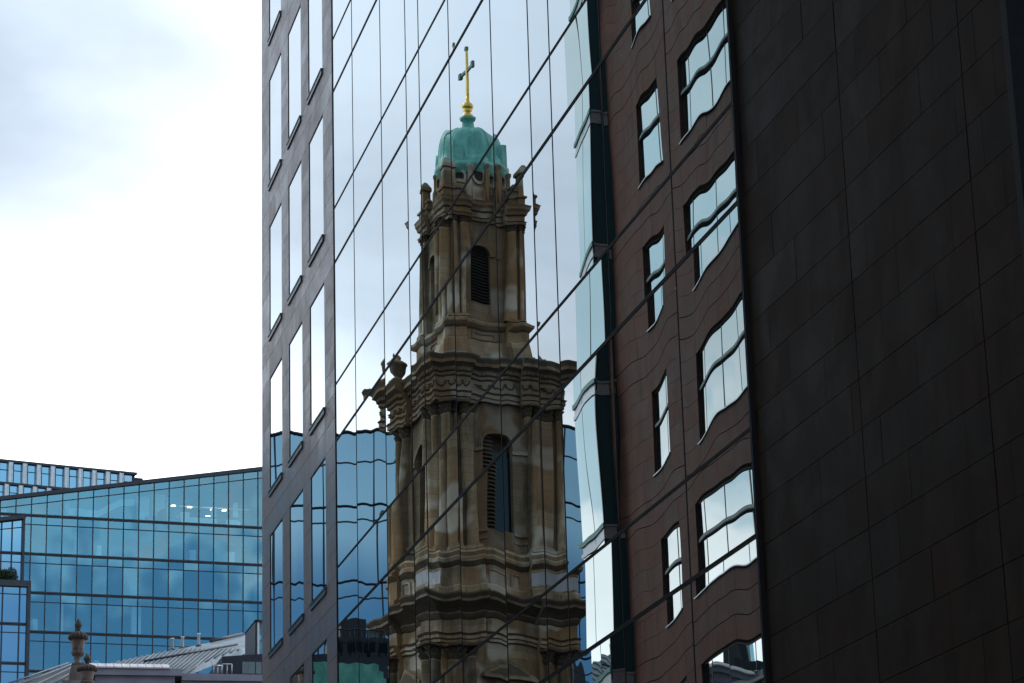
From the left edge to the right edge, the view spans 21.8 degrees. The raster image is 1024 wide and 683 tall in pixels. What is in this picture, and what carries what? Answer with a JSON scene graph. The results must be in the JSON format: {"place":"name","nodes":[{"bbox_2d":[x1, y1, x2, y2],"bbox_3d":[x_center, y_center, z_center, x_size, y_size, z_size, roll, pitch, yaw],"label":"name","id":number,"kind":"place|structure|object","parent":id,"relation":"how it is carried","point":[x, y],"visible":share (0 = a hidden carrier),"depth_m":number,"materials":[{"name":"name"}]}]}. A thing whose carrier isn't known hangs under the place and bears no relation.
{"place":"outdoors","nodes":[
{"label":"outdoors","id":0,"kind":"place"},
{"bbox_2d":[60,664,94,682],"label":"stone pier","id":1,"kind":"structure","parent":0,"point":[74,676],"depth_m":79.26,"materials":[{"name":"grey stone"}]},
{"bbox_2d":[68,618,87,665],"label":"stone urn","id":2,"kind":"object","parent":1,"relation":"on","point":[77,638],"visible":1,"depth_m":79.65,"materials":[{"name":"grey stone"}]},
{"bbox_2d":[0,0,261,479],"label":"sky","id":3,"kind":"structure","parent":0,"point":[131,130],"materials":[{"name":"white"}]},
{"bbox_2d":[262,0,1023,682],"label":"office building","id":4,"kind":"structure","parent":0,"point":[642,340],"depth_m":35.06,"materials":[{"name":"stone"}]},
{"bbox_2d":[267,53,280,190],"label":"window","id":5,"kind":"structure","parent":4,"relation":"in","point":[275,80],"depth_m":67.95,"materials":[{"name":"clear glass"}]},
{"bbox_2d":[267,0,280,45],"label":"window","id":6,"kind":"structure","parent":4,"relation":"in","point":[274,5],"depth_m":68.99,"materials":[{"name":"clear glass"}]},
{"bbox_2d":[267,202,281,341],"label":"window","id":7,"kind":"structure","parent":4,"relation":"in","point":[276,225],"depth_m":66.71,"materials":[{"name":"clear glass"}]},
{"bbox_2d":[268,358,281,496],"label":"window","id":8,"kind":"structure","parent":4,"relation":"in","point":[276,378],"depth_m":65.58,"materials":[{"name":"clear glass"}]},
{"bbox_2d":[268,520,282,658],"bbox_3d":[-5.672,5.991,64.357,0.180,3.070,1.994,3,-17,-14],"label":"window","id":9,"kind":"structure","parent":4,"relation":"in","point":[276,538],"depth_m":64.39,"materials":[{"name":"blue glass"}]},
{"bbox_2d":[286,7,300,149],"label":"window","id":10,"kind":"structure","parent":4,"relation":"in","point":[294,36],"depth_m":65.17,"materials":[{"name":"clear glass"}]},
{"bbox_2d":[287,162,301,305],"bbox_3d":[-5.184,-2.609,63.949,0.180,3.070,1.964,3,-17,-14],"label":"window","id":11,"kind":"structure","parent":4,"relation":"in","point":[295,196],"depth_m":63.97,"materials":[{"name":"clear glass"}]},
{"bbox_2d":[287,322,302,467],"bbox_3d":[-5.070,1.259,62.770,0.180,3.070,1.964,3,-17,-14],"label":"window","id":12,"kind":"structure","parent":4,"relation":"in","point":[295,346],"depth_m":62.81,"materials":[{"name":"clear glass"}]},
{"bbox_2d":[288,490,303,635],"bbox_3d":[-4.956,5.126,61.591,0.180,3.070,1.964,3,-17,-14],"label":"window","id":13,"kind":"structure","parent":4,"relation":"in","point":[296,509],"depth_m":61.64,"materials":[{"name":"blue glass"}]},
{"bbox_2d":[291,663,303,682],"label":"window","id":14,"kind":"structure","parent":4,"relation":"in","point":[298,677],"depth_m":60.61,"materials":[{"name":"grey glass"}]},
{"bbox_2d":[306,0,321,104],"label":"window","id":15,"kind":"structure","parent":4,"relation":"in","point":[314,6],"depth_m":62.38,"materials":[{"name":"clear glass"}]},
{"bbox_2d":[307,115,323,266],"bbox_3d":[-4.475,-3.465,61.210,0.180,3.070,1.954,3,-17,-14],"label":"window","id":16,"kind":"structure","parent":4,"relation":"in","point":[316,208],"depth_m":61.25,"materials":[{"name":"clear glass"}]},
{"bbox_2d":[308,283,324,435],"bbox_3d":[-4.361,0.403,60.031,0.180,3.070,1.954,3,-17,-14],"label":"window","id":17,"kind":"structure","parent":4,"relation":"in","point":[317,333],"depth_m":60.06,"materials":[{"name":"clear glass"}]},
{"bbox_2d":[309,457,326,610],"bbox_3d":[-4.247,4.271,58.852,0.180,3.070,1.954,3,-17,-14],"label":"window","id":18,"kind":"structure","parent":4,"relation":"in","point":[318,479],"depth_m":58.88,"materials":[{"name":"blue glass"}]},
{"bbox_2d":[312,639,326,682],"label":"window","id":19,"kind":"structure","parent":4,"relation":"in","point":[319,657],"depth_m":57.99,"materials":[{"name":"teal glass"}]},
{"label":"ground","id":20,"kind":"structure","parent":0,"visible":0},
{"bbox_2d":[0,515,30,682],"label":"glass wing","id":21,"kind":"structure","parent":20,"relation":"on","point":[15,602],"depth_m":242.92,"materials":[{"name":"blue glass"}]},
{"bbox_2d":[0,586,1,621],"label":"window pane","id":22,"kind":"structure","parent":21,"relation":"in","point":[0,586],"depth_m":242.66,"materials":[{"name":"blue glass"}]},
{"bbox_2d":[0,568,9,579],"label":"terrace shrub","id":23,"kind":"object","parent":21,"relation":"on","point":[6,575],"visible":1,"depth_m":244.46,"materials":[{"name":"green plant"}]},
{"bbox_2d":[1,554,10,571],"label":"window pane","id":24,"kind":"structure","parent":21,"relation":"in","point":[5,557],"depth_m":246.96,"materials":[{"name":"blue glass"}]},
{"bbox_2d":[2,521,11,550],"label":"window pane","id":25,"kind":"structure","parent":21,"relation":"in","point":[6,533],"depth_m":247.63,"materials":[{"name":"blue glass"}]},
{"bbox_2d":[1,664,16,682],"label":"window pane","id":26,"kind":"structure","parent":21,"relation":"in","point":[6,677],"depth_m":241.07,"materials":[{"name":"blue glass"}]},
{"bbox_2d":[2,625,17,661],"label":"window pane","id":27,"kind":"structure","parent":21,"relation":"in","point":[9,641],"depth_m":241.83,"materials":[{"name":"blue glass"}]},
{"bbox_2d":[3,586,18,621],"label":"window pane","id":28,"kind":"structure","parent":21,"relation":"in","point":[10,601],"depth_m":242.90,"materials":[{"name":"blue glass"}]},
{"bbox_2d":[5,567,18,579],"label":"terrace shrub","id":29,"kind":"object","parent":21,"relation":"on","point":[12,576],"visible":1,"depth_m":244.76,"materials":[{"name":"green plant"}]},
{"bbox_2d":[12,554,20,579],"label":"window pane","id":30,"kind":"structure","parent":21,"relation":"in","point":[15,558],"depth_m":247.20,"materials":[{"name":"blue glass"}]},
{"bbox_2d":[12,519,21,551],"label":"window pane","id":31,"kind":"structure","parent":21,"relation":"in","point":[17,532],"depth_m":247.99,"materials":[{"name":"blue glass"}]},
{"bbox_2d":[18,665,24,681],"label":"window pane","id":32,"kind":"structure","parent":21,"relation":"in","point":[21,667],"depth_m":241.48,"materials":[{"name":"blue glass"}]},
{"bbox_2d":[19,626,25,661],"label":"window pane","id":33,"kind":"structure","parent":21,"relation":"in","point":[22,628],"depth_m":242.25,"materials":[{"name":"blue glass"}]},
{"bbox_2d":[20,587,26,622],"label":"window pane","id":34,"kind":"structure","parent":21,"relation":"in","point":[23,589],"depth_m":243.25,"materials":[{"name":"blue glass"}]},
{"bbox_2d":[0,459,142,495],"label":"finned office","id":35,"kind":"structure","parent":20,"relation":"on","point":[18,477],"depth_m":334.51,"materials":[{"name":"blue glass"}]},
{"bbox_2d":[0,484,3,495],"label":"window","id":36,"kind":"structure","parent":35,"relation":"in","point":[1,486],"depth_m":331.19,"materials":[{"name":"blue glass"}]},
{"bbox_2d":[0,462,7,481],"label":"window","id":37,"kind":"structure","parent":35,"relation":"in","point":[3,465],"depth_m":331.92,"materials":[{"name":"blue glass"}]},
{"bbox_2d":[10,485,17,494],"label":"window","id":38,"kind":"structure","parent":35,"relation":"in","point":[13,489],"depth_m":331.92,"materials":[{"name":"blue glass"}]},
{"bbox_2d":[14,463,21,482],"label":"window","id":39,"kind":"structure","parent":35,"relation":"in","point":[17,467],"depth_m":332.81,"materials":[{"name":"blue glass"}]},
{"bbox_2d":[24,487,31,492],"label":"window","id":40,"kind":"structure","parent":35,"relation":"in","point":[26,489],"depth_m":332.89,"materials":[{"name":"blue glass"}]},
{"bbox_2d":[28,465,35,484],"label":"window","id":41,"kind":"structure","parent":35,"relation":"in","point":[31,468],"depth_m":333.71,"materials":[{"name":"blue glass"}]},
{"bbox_2d":[42,466,49,485],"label":"window","id":42,"kind":"structure","parent":35,"relation":"in","point":[45,470],"depth_m":334.52,"materials":[{"name":"blue glass"}]},
{"bbox_2d":[56,468,63,486],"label":"window","id":43,"kind":"structure","parent":35,"relation":"in","point":[59,471],"depth_m":335.42,"materials":[{"name":"blue glass"}]},
{"bbox_2d":[69,469,76,487],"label":"window","id":44,"kind":"structure","parent":35,"relation":"in","point":[73,472],"depth_m":336.24,"materials":[{"name":"blue glass"}]},
{"bbox_2d":[83,470,90,486],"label":"window","id":45,"kind":"structure","parent":35,"relation":"in","point":[87,474],"depth_m":337.15,"materials":[{"name":"blue glass"}]},
{"bbox_2d":[97,472,104,484],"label":"window","id":46,"kind":"structure","parent":35,"relation":"in","point":[100,475],"depth_m":338.05,"materials":[{"name":"blue glass"}]},
{"bbox_2d":[111,473,117,483],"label":"window","id":47,"kind":"structure","parent":35,"relation":"in","point":[114,477],"depth_m":338.96,"materials":[{"name":"blue glass"}]},
{"bbox_2d":[124,474,131,481],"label":"window","id":48,"kind":"structure","parent":35,"relation":"in","point":[127,478],"depth_m":339.87,"materials":[{"name":"blue glass"}]},
{"bbox_2d":[0,467,261,677],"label":"glass office","id":49,"kind":"structure","parent":20,"relation":"on","point":[121,571],"depth_m":267.59,"materials":[{"name":"blue glass"}]},
{"bbox_2d":[89,663,261,682],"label":"parapet building","id":50,"kind":"structure","parent":20,"relation":"on","point":[132,673],"depth_m":99.77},
{"bbox_2d":[213,663,231,673],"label":"safety rail","id":51,"kind":"object","parent":50,"relation":"on","point":[227,664],"visible":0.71,"depth_m":108.24,"materials":[{"name":"metal"}]},
{"bbox_2d":[110,633,244,673],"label":"metal roofed hall","id":52,"kind":"structure","parent":20,"relation":"on","point":[191,660],"depth_m":127.71,"materials":[{"name":"metal"}]},
{"bbox_2d":[169,638,174,650],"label":"roof flue","id":53,"kind":"object","parent":52,"relation":"on","point":[172,644],"visible":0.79,"depth_m":133.44,"materials":[{"name":"grey metal"}]},
{"bbox_2d":[179,636,184,648],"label":"roof flue","id":54,"kind":"object","parent":52,"relation":"on","point":[182,642],"visible":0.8,"depth_m":133.95,"materials":[{"name":"grey metal"}]},
{"bbox_2d":[195,633,201,646],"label":"roof flue","id":55,"kind":"object","parent":52,"relation":"on","point":[198,639],"visible":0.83,"depth_m":134.42,"materials":[{"name":"grey metal"}]},
{"bbox_2d":[209,620,261,674],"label":"dark rooftop box","id":56,"kind":"object","parent":52,"relation":"on","point":[249,661],"visible":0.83,"depth_m":112.65,"materials":[{"name":"grey metal"}]},
{"bbox_2d":[242,662,261,673],"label":"window","id":57,"kind":"structure","parent":56,"relation":"in","point":[247,667],"depth_m":112.52,"materials":[{"name":"grey glass"}]},
{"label":"pavement","id":58,"kind":"structure","parent":0,"visible":0},
{"bbox_2d":[8,662,73,682],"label":"skylight roof","id":59,"kind":"structure","parent":58,"relation":"on","point":[57,675],"depth_m":97.87,"materials":[{"name":"metal"}]},
{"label":"stone pier","id":60,"kind":"object","parent":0,"visible":0},
{"bbox_2d":[76,653,97,682],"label":"stone urn","id":61,"kind":"object","parent":60,"relation":"on","point":[86,670],"visible":1,"depth_m":77.44,"materials":[{"name":"grey stone"}]}
]}

